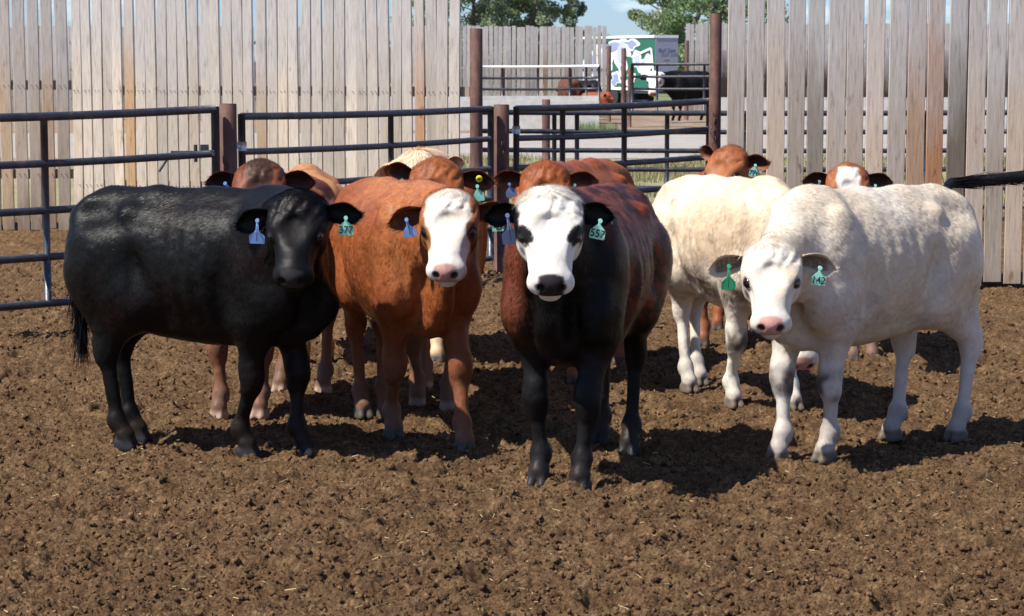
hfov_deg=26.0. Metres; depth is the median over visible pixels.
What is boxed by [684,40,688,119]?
steel post
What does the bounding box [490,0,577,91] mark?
leafy tree
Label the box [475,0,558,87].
leafy tree
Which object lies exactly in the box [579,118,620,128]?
green weeds
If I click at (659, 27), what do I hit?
leafy tree
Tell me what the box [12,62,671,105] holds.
ground
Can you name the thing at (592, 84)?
black calf
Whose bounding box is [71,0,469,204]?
board fence
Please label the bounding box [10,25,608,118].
board fence
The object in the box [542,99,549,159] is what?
steel post
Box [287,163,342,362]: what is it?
tan calf
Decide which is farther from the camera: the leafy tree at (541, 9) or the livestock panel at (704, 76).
the leafy tree at (541, 9)
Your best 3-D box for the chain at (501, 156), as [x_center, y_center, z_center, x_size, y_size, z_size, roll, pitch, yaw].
[-0.076,-1.098,16.908,0.064,0.356,0.041,0,6,0]
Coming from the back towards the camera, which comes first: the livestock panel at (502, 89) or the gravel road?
the livestock panel at (502, 89)
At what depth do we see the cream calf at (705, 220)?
10.53 m
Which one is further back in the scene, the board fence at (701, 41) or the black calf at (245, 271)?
the board fence at (701, 41)
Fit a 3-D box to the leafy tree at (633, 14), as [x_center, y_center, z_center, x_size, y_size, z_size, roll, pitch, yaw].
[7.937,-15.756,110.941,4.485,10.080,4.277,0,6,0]
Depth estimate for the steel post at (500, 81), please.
55.98 m
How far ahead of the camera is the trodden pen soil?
8.46 m
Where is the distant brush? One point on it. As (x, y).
(681, 68)
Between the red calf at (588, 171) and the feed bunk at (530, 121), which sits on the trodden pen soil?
the red calf at (588, 171)
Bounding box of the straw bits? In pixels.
[0,276,1020,615]
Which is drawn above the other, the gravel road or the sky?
the sky
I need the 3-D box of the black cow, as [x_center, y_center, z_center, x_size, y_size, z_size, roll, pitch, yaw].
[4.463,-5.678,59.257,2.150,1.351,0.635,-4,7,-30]
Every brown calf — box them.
[201,157,336,420]
[327,176,503,453]
[556,79,582,95]
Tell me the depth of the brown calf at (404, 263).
9.35 m
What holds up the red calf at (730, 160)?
on the trodden pen soil
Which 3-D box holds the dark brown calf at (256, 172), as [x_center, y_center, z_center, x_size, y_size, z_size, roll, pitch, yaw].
[-1.087,-0.121,10.401,0.683,1.222,1.393,2,7,15]
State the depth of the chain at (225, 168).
14.22 m
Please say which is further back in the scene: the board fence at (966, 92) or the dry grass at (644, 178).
the dry grass at (644, 178)
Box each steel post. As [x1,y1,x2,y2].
[219,103,236,173]
[470,28,482,202]
[493,104,508,272]
[500,68,504,95]
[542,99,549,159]
[567,69,571,95]
[606,46,610,121]
[621,48,625,109]
[627,68,630,126]
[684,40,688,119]
[709,13,721,150]
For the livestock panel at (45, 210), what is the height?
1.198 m
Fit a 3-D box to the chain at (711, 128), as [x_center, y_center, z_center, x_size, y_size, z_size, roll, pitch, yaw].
[1.495,-1.303,16.492,0.064,0.356,0.041,0,6,0]
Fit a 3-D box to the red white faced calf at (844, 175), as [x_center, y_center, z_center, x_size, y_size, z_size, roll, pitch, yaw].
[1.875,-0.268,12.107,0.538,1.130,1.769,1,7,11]
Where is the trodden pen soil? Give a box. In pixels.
[0,209,1023,615]
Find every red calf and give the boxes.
[382,155,496,410]
[492,157,636,383]
[582,92,614,103]
[698,144,771,348]
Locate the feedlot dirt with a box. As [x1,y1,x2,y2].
[12,106,705,132]
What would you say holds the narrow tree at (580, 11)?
on the ground at (663, 97)
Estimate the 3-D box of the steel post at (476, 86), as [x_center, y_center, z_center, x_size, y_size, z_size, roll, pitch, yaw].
[-0.324,-1.498,20.159,0.116,2.066,0.116,0,6,0]
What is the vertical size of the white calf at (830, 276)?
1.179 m
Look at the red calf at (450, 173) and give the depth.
10.38 m
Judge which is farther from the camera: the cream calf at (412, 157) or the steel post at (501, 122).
the steel post at (501, 122)
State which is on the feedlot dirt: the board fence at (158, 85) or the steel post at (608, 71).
the steel post at (608, 71)
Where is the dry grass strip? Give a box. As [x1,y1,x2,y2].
[0,158,1023,211]
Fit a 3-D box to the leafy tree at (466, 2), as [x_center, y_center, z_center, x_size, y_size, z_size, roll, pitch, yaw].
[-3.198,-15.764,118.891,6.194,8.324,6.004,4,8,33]
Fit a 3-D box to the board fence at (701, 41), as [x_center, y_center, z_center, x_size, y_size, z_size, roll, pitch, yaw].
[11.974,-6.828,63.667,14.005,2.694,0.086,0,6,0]
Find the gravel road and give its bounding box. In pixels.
[0,133,1005,157]
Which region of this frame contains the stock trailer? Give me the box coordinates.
[583,35,677,102]
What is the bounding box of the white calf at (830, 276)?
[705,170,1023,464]
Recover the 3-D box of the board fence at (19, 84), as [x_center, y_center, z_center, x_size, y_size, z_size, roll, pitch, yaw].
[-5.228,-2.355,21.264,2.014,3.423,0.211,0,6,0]
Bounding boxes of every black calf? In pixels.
[62,184,365,457]
[579,80,601,92]
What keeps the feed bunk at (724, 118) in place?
on the feedlot dirt
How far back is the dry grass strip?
31.68 m
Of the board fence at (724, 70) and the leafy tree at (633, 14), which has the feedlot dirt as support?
the board fence at (724, 70)
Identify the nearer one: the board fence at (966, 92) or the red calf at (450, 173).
the red calf at (450, 173)
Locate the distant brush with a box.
[156,45,708,82]
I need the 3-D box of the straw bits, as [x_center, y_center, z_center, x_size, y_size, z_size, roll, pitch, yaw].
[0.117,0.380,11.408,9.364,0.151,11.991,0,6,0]
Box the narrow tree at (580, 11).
[556,0,587,76]
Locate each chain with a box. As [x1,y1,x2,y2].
[222,156,228,170]
[498,141,505,169]
[709,109,716,147]
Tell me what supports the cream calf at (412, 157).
on the trodden pen soil
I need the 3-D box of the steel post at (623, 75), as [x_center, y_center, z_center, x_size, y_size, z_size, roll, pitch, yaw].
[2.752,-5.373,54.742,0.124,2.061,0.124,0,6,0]
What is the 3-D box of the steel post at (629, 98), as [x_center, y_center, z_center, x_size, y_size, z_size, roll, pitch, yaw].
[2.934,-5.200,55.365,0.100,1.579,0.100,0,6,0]
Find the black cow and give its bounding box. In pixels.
[640,70,708,120]
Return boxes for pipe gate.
[509,98,708,192]
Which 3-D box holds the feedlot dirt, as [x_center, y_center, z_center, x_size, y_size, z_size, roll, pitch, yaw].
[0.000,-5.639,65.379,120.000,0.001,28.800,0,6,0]
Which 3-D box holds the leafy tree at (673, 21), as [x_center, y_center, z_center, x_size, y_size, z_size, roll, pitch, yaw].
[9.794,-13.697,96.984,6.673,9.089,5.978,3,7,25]
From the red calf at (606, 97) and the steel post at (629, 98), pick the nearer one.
the steel post at (629, 98)
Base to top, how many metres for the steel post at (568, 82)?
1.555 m
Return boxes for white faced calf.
[481,182,673,490]
[800,162,894,360]
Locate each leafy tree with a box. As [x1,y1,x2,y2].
[389,0,496,86]
[424,0,528,91]
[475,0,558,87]
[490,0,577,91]
[627,0,695,34]
[635,0,727,67]
[657,0,807,71]
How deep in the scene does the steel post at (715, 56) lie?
16.48 m
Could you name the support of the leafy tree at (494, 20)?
on the ground at (663, 97)
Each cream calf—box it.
[371,145,465,362]
[652,173,818,410]
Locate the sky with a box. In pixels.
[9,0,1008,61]
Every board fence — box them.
[0,0,73,229]
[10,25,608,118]
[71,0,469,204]
[686,23,1008,116]
[721,49,1007,96]
[727,0,1023,285]
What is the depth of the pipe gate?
17.82 m
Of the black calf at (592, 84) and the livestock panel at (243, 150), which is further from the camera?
the black calf at (592, 84)
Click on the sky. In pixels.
(612, 14)
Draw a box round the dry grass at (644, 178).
[460,151,1023,216]
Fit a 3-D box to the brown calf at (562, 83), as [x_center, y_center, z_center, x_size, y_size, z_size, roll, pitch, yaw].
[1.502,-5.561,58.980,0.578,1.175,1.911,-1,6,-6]
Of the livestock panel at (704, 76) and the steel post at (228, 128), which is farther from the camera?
the livestock panel at (704, 76)
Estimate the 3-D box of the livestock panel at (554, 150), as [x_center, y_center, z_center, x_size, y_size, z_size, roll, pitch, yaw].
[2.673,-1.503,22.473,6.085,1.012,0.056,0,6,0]
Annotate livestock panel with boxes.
[0,105,219,310]
[237,106,493,261]
[483,65,599,100]
[483,110,1023,208]
[630,62,708,110]
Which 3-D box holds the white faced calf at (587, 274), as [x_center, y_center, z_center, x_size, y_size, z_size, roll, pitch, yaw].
[0.278,0.068,8.787,0.524,1.199,1.605,2,7,16]
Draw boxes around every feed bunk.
[379,96,598,129]
[721,97,1006,129]
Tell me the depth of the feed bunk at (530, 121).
52.84 m

